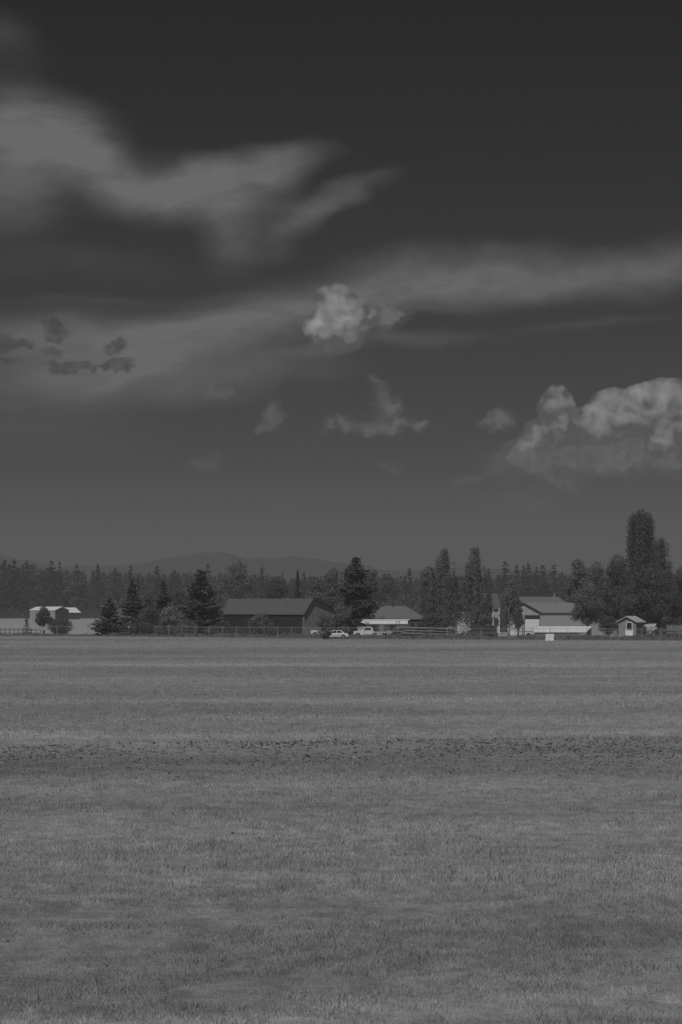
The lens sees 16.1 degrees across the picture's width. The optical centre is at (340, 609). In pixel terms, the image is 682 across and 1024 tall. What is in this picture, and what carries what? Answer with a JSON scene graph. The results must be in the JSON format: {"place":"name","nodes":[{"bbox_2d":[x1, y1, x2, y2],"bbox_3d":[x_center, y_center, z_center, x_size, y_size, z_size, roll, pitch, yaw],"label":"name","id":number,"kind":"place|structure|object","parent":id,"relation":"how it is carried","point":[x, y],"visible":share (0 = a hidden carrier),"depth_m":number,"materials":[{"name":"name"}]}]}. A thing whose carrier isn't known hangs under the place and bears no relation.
{"place":"outdoors","nodes":[
{"label":"outdoors","id":0,"kind":"place"},
{"bbox_2d":[30,607,68,619],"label":"barn","id":1,"kind":"structure","parent":0,"point":[61,613],"depth_m":1185.36,"materials":[{"name":"white metal"}]},
{"bbox_2d":[81,574,90,614],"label":"fir tree","id":2,"kind":"object","parent":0,"point":[85,607],"visible":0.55,"depth_m":1448.31,"materials":[{"name":"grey plant"}]},
{"bbox_2d":[0,552,670,589],"bbox_3d":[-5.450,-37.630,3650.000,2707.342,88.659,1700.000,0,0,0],"label":"hills","id":3,"kind":"structure","parent":0,"point":[289,566],"depth_m":3298.20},
{"bbox_2d":[0,615,681,1023],"bbox_3d":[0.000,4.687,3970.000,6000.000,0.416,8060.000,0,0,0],"label":"ground","id":4,"kind":"structure","parent":0,"point":[138,681],"depth_m":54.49,"materials":[{"name":"plant"}]},
{"bbox_2d":[0,560,14,614],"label":"fir tree","id":5,"kind":"object","parent":4,"relation":"on","point":[4,606],"visible":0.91,"depth_m":1396.39,"materials":[{"name":"grey plant"}]},
{"bbox_2d":[0,564,15,608],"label":"fir tree","id":6,"kind":"object","parent":4,"relation":"on","point":[8,569],"visible":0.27,"depth_m":1433.13,"materials":[{"name":"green plant"}]},
{"bbox_2d":[5,559,25,613],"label":"fir tree","id":7,"kind":"object","parent":4,"relation":"on","point":[14,571],"visible":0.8,"depth_m":1409.44,"materials":[{"name":"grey plant"}]},
{"bbox_2d":[9,568,26,617],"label":"fir tree","id":8,"kind":"object","parent":4,"relation":"on","point":[16,595],"visible":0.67,"depth_m":1423.52,"materials":[{"name":"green plant"}]},
{"bbox_2d":[17,560,39,614],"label":"fir tree","id":9,"kind":"object","parent":4,"relation":"on","point":[25,599],"visible":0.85,"depth_m":1414.52,"materials":[{"name":"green plant"}]},
{"bbox_2d":[31,566,45,606],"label":"leafy tree","id":10,"kind":"object","parent":4,"relation":"on","point":[38,574],"visible":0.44,"depth_m":1490.32,"materials":[{"name":"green plant"}]},
{"bbox_2d":[33,572,47,606],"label":"fir tree","id":11,"kind":"object","parent":4,"relation":"on","point":[42,587],"visible":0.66,"depth_m":1480.54,"materials":[{"name":"grey plant"}]},
{"bbox_2d":[34,606,52,632],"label":"leafy tree","id":12,"kind":"object","parent":4,"relation":"on","point":[42,615],"visible":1,"depth_m":477.07,"materials":[{"name":"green plant"}]},
{"bbox_2d":[41,572,52,604],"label":"fir tree","id":13,"kind":"object","parent":4,"relation":"on","point":[48,587],"visible":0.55,"depth_m":1455.68,"materials":[{"name":"grey plant"}]},
{"bbox_2d":[41,560,57,606],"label":"fir tree","id":14,"kind":"object","parent":4,"relation":"on","point":[51,569],"visible":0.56,"depth_m":1456.73,"materials":[{"name":"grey plant"}]},
{"bbox_2d":[48,571,59,606],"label":"fir tree","id":15,"kind":"object","parent":4,"relation":"on","point":[53,582],"visible":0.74,"depth_m":1410.63,"materials":[{"name":"grey plant"}]},
{"bbox_2d":[55,562,65,606],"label":"fir tree","id":16,"kind":"object","parent":4,"relation":"on","point":[59,574],"visible":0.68,"depth_m":1440.31,"materials":[{"name":"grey plant"}]},
{"bbox_2d":[48,618,72,633],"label":"shrub","id":17,"kind":"object","parent":4,"relation":"on","point":[60,623],"visible":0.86,"depth_m":473.18,"materials":[{"name":"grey plant"}]},
{"bbox_2d":[64,607,80,618],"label":"machine shed","id":18,"kind":"structure","parent":4,"relation":"on","point":[74,612],"depth_m":1233.51,"materials":[{"name":"white metal"}]},
{"bbox_2d":[61,572,89,609],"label":"leafy tree","id":19,"kind":"object","parent":4,"relation":"on","point":[78,584],"visible":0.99,"depth_m":1423.53,"materials":[{"name":"grey plant"}]},
{"bbox_2d":[87,570,95,614],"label":"fir tree","id":20,"kind":"object","parent":4,"relation":"on","point":[91,583],"visible":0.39,"depth_m":1598.64,"materials":[{"name":"grey plant"}]},
{"bbox_2d":[88,564,103,612],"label":"fir tree","id":21,"kind":"object","parent":4,"relation":"on","point":[97,565],"visible":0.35,"depth_m":1432.95,"materials":[{"name":"grey plant"}]},
{"bbox_2d":[88,568,107,612],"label":"fir tree","id":22,"kind":"object","parent":4,"relation":"on","point":[97,589],"visible":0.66,"depth_m":1412.78,"materials":[{"name":"grey plant"}]},
{"bbox_2d":[87,597,127,634],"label":"spruce tree","id":23,"kind":"object","parent":4,"relation":"on","point":[105,625],"visible":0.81,"depth_m":435.33,"materials":[{"name":"grey plant"}]},
{"bbox_2d":[107,568,121,598],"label":"fir tree","id":24,"kind":"object","parent":4,"relation":"on","point":[115,584],"visible":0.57,"depth_m":1417.88,"materials":[{"name":"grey plant"}]},
{"bbox_2d":[118,573,143,600],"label":"leafy tree","id":25,"kind":"object","parent":4,"relation":"on","point":[126,584],"visible":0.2,"depth_m":1452.69,"materials":[{"name":"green plant"}]},
{"bbox_2d":[115,578,148,633],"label":"spruce tree","id":26,"kind":"object","parent":4,"relation":"on","point":[130,605],"visible":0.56,"depth_m":439.39,"materials":[{"name":"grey plant"}]},
{"bbox_2d":[116,622,158,635],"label":"shrub","id":27,"kind":"object","parent":4,"relation":"on","point":[143,629],"visible":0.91,"depth_m":430.36,"materials":[{"name":"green plant"}]},
{"bbox_2d":[136,593,154,615],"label":"leafy tree","id":28,"kind":"object","parent":4,"relation":"on","point":[148,600],"visible":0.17,"depth_m":451.79,"materials":[{"name":"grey plant"}]},
{"bbox_2d":[136,606,160,631],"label":"shrub","id":29,"kind":"object","parent":4,"relation":"on","point":[148,614],"visible":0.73,"depth_m":436.08,"materials":[{"name":"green plant"}]},
{"bbox_2d":[148,566,162,604],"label":"fir tree","id":30,"kind":"object","parent":4,"relation":"on","point":[156,579],"visible":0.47,"depth_m":1396.60,"materials":[{"name":"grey plant"}]},
{"bbox_2d":[149,573,170,597],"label":"leafy tree","id":31,"kind":"object","parent":4,"relation":"on","point":[167,585],"visible":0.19,"depth_m":1416.22,"materials":[{"name":"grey plant"}]},
{"bbox_2d":[152,580,176,634],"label":"spruce tree","id":32,"kind":"object","parent":4,"relation":"on","point":[164,602],"visible":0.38,"depth_m":449.59,"materials":[{"name":"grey plant"}]},
{"bbox_2d":[157,605,185,634],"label":"shrub","id":33,"kind":"object","parent":4,"relation":"on","point":[170,616],"visible":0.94,"depth_m":432.41,"materials":[{"name":"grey plant"}]},
{"bbox_2d":[168,570,179,603],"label":"fir tree","id":34,"kind":"object","parent":4,"relation":"on","point":[174,582],"visible":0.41,"depth_m":1433.90,"materials":[{"name":"grey plant"}]},
{"bbox_2d":[171,588,189,632],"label":"leafy tree","id":35,"kind":"object","parent":4,"relation":"on","point":[180,595],"visible":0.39,"depth_m":451.42,"materials":[{"name":"grey plant"}]},
{"bbox_2d":[172,572,196,598],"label":"leafy tree","id":36,"kind":"object","parent":4,"relation":"on","point":[189,577],"visible":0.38,"depth_m":1430.83,"materials":[{"name":"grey plant"}]},
{"bbox_2d":[173,619,198,633],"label":"shrub","id":37,"kind":"object","parent":4,"relation":"on","point":[186,626],"visible":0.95,"depth_m":428.89,"materials":[{"name":"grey plant"}]},
{"bbox_2d":[173,569,231,634],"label":"spruce tree","id":38,"kind":"object","parent":4,"relation":"on","point":[194,608],"visible":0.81,"depth_m":436.95,"materials":[{"name":"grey plant"}]},
{"bbox_2d":[207,575,224,613],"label":"leafy tree","id":39,"kind":"object","parent":4,"relation":"on","point":[214,584],"visible":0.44,"depth_m":659.05,"materials":[{"name":"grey plant"}]},
{"bbox_2d":[209,600,225,621],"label":"shrub","id":40,"kind":"object","parent":4,"relation":"on","point":[220,613],"visible":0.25,"depth_m":444.55,"materials":[{"name":"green plant"}]},
{"bbox_2d":[216,558,259,602],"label":"aspen tree","id":41,"kind":"object","parent":4,"relation":"on","point":[236,576],"visible":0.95,"depth_m":638.76,"materials":[{"name":"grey plant"}]},
{"bbox_2d":[254,567,266,598],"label":"fir tree","id":42,"kind":"object","parent":4,"relation":"on","point":[262,577],"visible":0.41,"depth_m":1418.79,"materials":[{"name":"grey plant"}]},
{"bbox_2d":[246,613,275,634],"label":"shrub","id":43,"kind":"object","parent":4,"relation":"on","point":[259,621],"visible":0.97,"depth_m":422.67,"materials":[{"name":"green plant"}]},
{"bbox_2d":[262,575,294,598],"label":"leafy tree","id":44,"kind":"object","parent":4,"relation":"on","point":[277,589],"visible":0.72,"depth_m":698.77,"materials":[{"name":"grey plant"}]},
{"bbox_2d":[221,598,353,635],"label":"barn","id":45,"kind":"structure","parent":4,"relation":"on","point":[303,612],"depth_m":440.39,"materials":[{"name":"metal"}]},
{"bbox_2d":[292,570,301,598],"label":"spruce tree","id":46,"kind":"object","parent":4,"relation":"on","point":[297,589],"visible":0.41,"depth_m":619.79,"materials":[{"name":"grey plant"}]},
{"bbox_2d":[300,572,308,597],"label":"fir tree","id":47,"kind":"object","parent":4,"relation":"on","point":[304,585],"visible":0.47,"depth_m":1382.45,"materials":[{"name":"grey plant"}]},
{"bbox_2d":[303,576,328,603],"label":"leafy tree","id":48,"kind":"object","parent":4,"relation":"on","point":[319,587],"visible":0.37,"depth_m":469.33,"materials":[{"name":"grey plant"}]},
{"bbox_2d":[315,614,332,633],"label":"lilac bush","id":49,"kind":"object","parent":4,"relation":"on","point":[324,620],"visible":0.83,"depth_m":420.30,"materials":[{"name":"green plant"}]},
{"bbox_2d":[320,629,331,638],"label":"shrub","id":50,"kind":"object","parent":4,"relation":"on","point":[326,633],"visible":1,"depth_m":390.61,"materials":[{"name":"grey plant"}]},
{"bbox_2d":[320,567,341,605],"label":"leafy tree","id":51,"kind":"object","parent":4,"relation":"on","point":[331,579],"visible":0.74,"depth_m":477.23,"materials":[{"name":"grey plant"}]},
{"bbox_2d":[330,630,348,638],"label":"parked car","id":52,"kind":"object","parent":4,"relation":"on","point":[337,633],"visible":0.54,"depth_m":396.14,"materials":[{"name":"white paint"}]},
{"bbox_2d":[0,564,679,617],"bbox_3d":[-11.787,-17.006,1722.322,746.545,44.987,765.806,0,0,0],"label":"distant wood","id":53,"kind":"object","parent":4,"relation":"on","point":[16,614],"visible":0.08,"depth_m":1487.35,"materials":[{"name":"plant"}]},
{"bbox_2d":[0,625,680,637],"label":"wire fence","id":54,"kind":"object","parent":4,"relation":"on","point":[641,632],"visible":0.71,"depth_m":402.80,"materials":[{"name":"metal"}]},
{"bbox_2d":[0,632,681,640],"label":"tall grass","id":55,"kind":"structure","parent":4,"relation":"on","point":[479,637],"depth_m":395.42,"materials":[{"name":"plant"}]},
{"bbox_2d":[0,705,681,982],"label":"weeds","id":56,"kind":"object","parent":4,"relation":"on","point":[442,754],"visible":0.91,"depth_m":81.28,"materials":[{"name":"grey plant"}]},
{"bbox_2d":[330,603,354,635],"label":"lilac bush","id":57,"kind":"object","parent":4,"relation":"on","point":[340,617],"visible":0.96,"depth_m":423.14,"materials":[{"name":"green plant"}]},
{"bbox_2d":[328,555,386,630],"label":"spruce tree","id":58,"kind":"object","parent":4,"relation":"on","point":[356,594],"visible":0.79,"depth_m":444.91,"materials":[{"name":"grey plant"}]},
{"bbox_2d":[352,627,391,636],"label":"pickup truck","id":59,"kind":"object","parent":4,"relation":"on","point":[366,630],"visible":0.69,"depth_m":411.14,"materials":[{"name":"white paint"}]},
{"bbox_2d":[365,570,382,604],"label":"leafy tree","id":60,"kind":"object","parent":4,"relation":"on","point":[374,582],"visible":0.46,"depth_m":619.21,"materials":[{"name":"grey plant"}]},
{"bbox_2d":[361,619,409,634],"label":"travel trailer","id":61,"kind":"object","parent":4,"relation":"on","point":[387,624],"visible":0.5,"depth_m":420.22,"materials":[{"name":"white metal"}]},
{"bbox_2d":[99,595,680,626],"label":"brushwood","id":62,"kind":"object","parent":4,"relation":"on","point":[405,602],"visible":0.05,"depth_m":676.92,"materials":[{"name":"grey plant"}]},
{"bbox_2d":[378,573,401,604],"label":"leafy tree","id":63,"kind":"object","parent":4,"relation":"on","point":[388,591],"visible":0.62,"depth_m":899.08,"materials":[{"name":"grey plant"}]},
{"bbox_2d":[398,576,410,604],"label":"fir tree","id":64,"kind":"object","parent":4,"relation":"on","point":[404,584],"visible":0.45,"depth_m":1417.44,"materials":[{"name":"grey plant"}]},
{"bbox_2d":[401,568,416,608],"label":"fir tree","id":65,"kind":"object","parent":4,"relation":"on","point":[409,585],"visible":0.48,"depth_m":1436.81,"materials":[{"name":"grey plant"}]},
{"bbox_2d":[419,566,434,615],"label":"leafy tree","id":66,"kind":"object","parent":4,"relation":"on","point":[426,579],"visible":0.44,"depth_m":619.49,"materials":[{"name":"grey plant"}]},
{"bbox_2d":[420,614,440,633],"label":"shrub","id":67,"kind":"object","parent":4,"relation":"on","point":[430,621],"visible":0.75,"depth_m":437.56,"materials":[{"name":"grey plant"}]},
{"bbox_2d":[418,548,465,630],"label":"poplar tree","id":68,"kind":"object","parent":4,"relation":"on","point":[443,598],"visible":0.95,"depth_m":444.55,"materials":[{"name":"grey plant"}]},
{"bbox_2d":[453,547,493,632],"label":"poplar tree","id":69,"kind":"object","parent":4,"relation":"on","point":[478,605],"visible":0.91,"depth_m":441.29,"materials":[{"name":"grey plant"}]},
{"bbox_2d":[477,614,492,632],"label":"shrub","id":70,"kind":"object","parent":4,"relation":"on","point":[483,620],"visible":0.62,"depth_m":436.28,"materials":[{"name":"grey plant"}]},
{"bbox_2d":[495,561,512,599],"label":"fir tree","id":71,"kind":"object","parent":4,"relation":"on","point":[505,569],"visible":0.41,"depth_m":1443.92,"materials":[{"name":"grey plant"}]},
{"bbox_2d":[496,580,523,636],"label":"birch tree","id":72,"kind":"object","parent":4,"relation":"on","point":[510,598],"visible":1,"depth_m":424.34,"materials":[{"name":"grey plant"}]},
{"bbox_2d":[511,599,524,635],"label":"leafy tree","id":73,"kind":"object","parent":4,"relation":"on","point":[519,624],"visible":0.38,"depth_m":435.66,"materials":[{"name":"grey plant"}]},
{"bbox_2d":[504,573,532,596],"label":"leafy tree","id":74,"kind":"object","parent":4,"relation":"on","point":[516,586],"visible":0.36,"depth_m":1425.38,"materials":[{"name":"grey plant"}]},
{"bbox_2d":[515,571,530,596],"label":"fir tree","id":75,"kind":"object","parent":4,"relation":"on","point":[520,592],"visible":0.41,"depth_m":1412.51,"materials":[{"name":"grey plant"}]},
{"bbox_2d":[522,562,537,596],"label":"fir tree","id":76,"kind":"object","parent":4,"relation":"on","point":[528,591],"visible":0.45,"depth_m":1403.83,"materials":[{"name":"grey plant"}]},
{"bbox_2d":[532,566,540,596],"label":"fir tree","id":77,"kind":"object","parent":4,"relation":"on","point":[536,587],"visible":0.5,"depth_m":1400.68,"materials":[{"name":"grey plant"}]},
{"bbox_2d":[531,565,552,596],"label":"fir tree","id":78,"kind":"object","parent":4,"relation":"on","point":[542,586],"visible":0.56,"depth_m":1412.01,"materials":[{"name":"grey plant"}]},
{"bbox_2d":[538,576,554,596],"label":"leafy tree","id":79,"kind":"object","parent":4,"relation":"on","point":[548,586],"visible":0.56,"depth_m":1421.31,"materials":[{"name":"grey plant"}]},
{"bbox_2d":[547,565,561,596],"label":"fir tree","id":80,"kind":"object","parent":4,"relation":"on","point":[553,572],"visible":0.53,"depth_m":1448.46,"materials":[{"name":"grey plant"}]},
{"bbox_2d":[533,626,591,636],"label":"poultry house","id":81,"kind":"structure","parent":4,"relation":"on","point":[575,632],"depth_m":394.13,"materials":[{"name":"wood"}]},
{"bbox_2d":[557,572,567,599],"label":"fir tree","id":82,"kind":"object","parent":4,"relation":"on","point":[563,595],"visible":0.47,"depth_m":1405.82,"materials":[{"name":"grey plant"}]},
{"bbox_2d":[561,559,588,602],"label":"leafy tree","id":83,"kind":"object","parent":4,"relation":"on","point":[578,573],"visible":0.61,"depth_m":518.98,"materials":[{"name":"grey plant"}]},
{"bbox_2d":[568,582,605,625],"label":"ash tree","id":84,"kind":"object","parent":4,"relation":"on","point":[586,610],"visible":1,"depth_m":424.25,"materials":[{"name":"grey plant"}]},
{"bbox_2d":[582,562,608,613],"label":"leafy tree","id":85,"kind":"object","parent":4,"relation":"on","point":[596,574],"visible":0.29,"depth_m":489.41,"materials":[{"name":"grey plant"}]},
{"bbox_2d":[594,583,620,633],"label":"leafy tree","id":86,"kind":"object","parent":4,"relation":"on","point":[609,597],"visible":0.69,"depth_m":447.10,"materials":[{"name":"grey plant"}]},
{"bbox_2d":[598,616,618,635],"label":"shrub","id":87,"kind":"object","parent":4,"relation":"on","point":[607,624],"visible":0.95,"depth_m":439.49,"materials":[{"name":"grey plant"}]},
{"bbox_2d":[598,553,629,633],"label":"leafy tree","id":88,"kind":"object","parent":4,"relation":"on","point":[615,572],"visible":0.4,"depth_m":468.81,"materials":[{"name":"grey plant"}]},
{"bbox_2d":[614,576,645,619],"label":"leafy tree","id":89,"kind":"object","parent":4,"relation":"on","point":[620,593],"visible":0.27,"depth_m":445.55,"materials":[{"name":"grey plant"}]},
{"bbox_2d":[616,616,645,637],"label":"garden shed","id":90,"kind":"structure","parent":4,"relation":"on","point":[629,624],"depth_m":398.86,"materials":[{"name":"grey wood"}]},
{"bbox_2d":[622,508,656,623],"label":"poplar tree","id":91,"kind":"object","parent":4,"relation":"on","point":[640,532],"visible":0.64,"depth_m":453.52,"materials":[{"name":"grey plant"}]},
{"bbox_2d":[604,630,681,636],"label":"rail fence","id":92,"kind":"object","parent":4,"relation":"on","point":[662,634],"visible":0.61,"depth_m":400.83,"materials":[{"name":"grey wood"}]},
{"bbox_2d":[616,560,675,623],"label":"leafy tree","id":93,"kind":"object","parent":4,"relation":"on","point":[653,605],"visible":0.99,"depth_m":438.12,"materials":[{"name":"grey plant"}]},
{"bbox_2d":[644,624,656,636],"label":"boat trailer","id":94,"kind":"object","parent":4,"relation":"on","point":[649,627],"visible":0.66,"depth_m":402.14,"materials":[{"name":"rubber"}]},
{"bbox_2d":[640,537,677,633],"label":"poplar tree","id":95,"kind":"object","parent":4,"relation":"on","point":[660,557],"visible":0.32,"depth_m":450.98,"materials":[{"name":"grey plant"}]},
{"bbox_2d":[656,617,681,636],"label":"shrub","id":96,"kind":"object","parent":4,"relation":"on","point":[669,622],"visible":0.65,"depth_m":424.46,"materials":[{"name":"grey plant"}]},
{"bbox_2d":[665,625,681,636],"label":"hay wagon","id":97,"kind":"object","parent":4,"relation":"on","point":[671,629],"visible":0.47,"depth_m":408.00,"materials":[{"name":"grey wood"}]},
{"bbox_2d":[667,566,681,624],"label":"leafy tree","id":98,"kind":"object","parent":4,"relation":"on","point":[677,605],"visible":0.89,"depth_m":447.19,"materials":[{"name":"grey plant"}]},
{"bbox_2d":[0,0,681,573],"label":"sky","id":99,"kind":"structure","parent":0,"point":[391,285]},
{"bbox_2d":[368,604,423,633],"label":"house","id":100,"kind":"structure","parent":0,"point":[396,612],"depth_m":479.38,"materials":[{"name":"grey wood"}]},
{"bbox_2d":[451,593,501,633],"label":"house","id":101,"kind":"structure","parent":0,"point":[495,602],"depth_m":474.78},
{"bbox_2d":[467,626,495,632],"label":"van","id":102,"kind":"object","parent":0,"point":[491,629],"visible":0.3,"depth_m":425.00,"materials":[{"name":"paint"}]},
{"bbox_2d":[500,594,566,631],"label":"house","id":103,"kind":"structure","parent":0,"point":[554,599],"depth_m":512.80,"materials":[{"name":"metal"}]},
{"bbox_2d":[509,602,601,634],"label":"garage","id":104,"kind":"structure","parent":0,"point":[536,615],"depth_m":455.34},
{"bbox_2d":[524,618,539,634],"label":"door","id":105,"kind":"structure","parent":104,"relation":"in","point":[529,622],"depth_m":454.23,"materials":[{"name":"white metal"}]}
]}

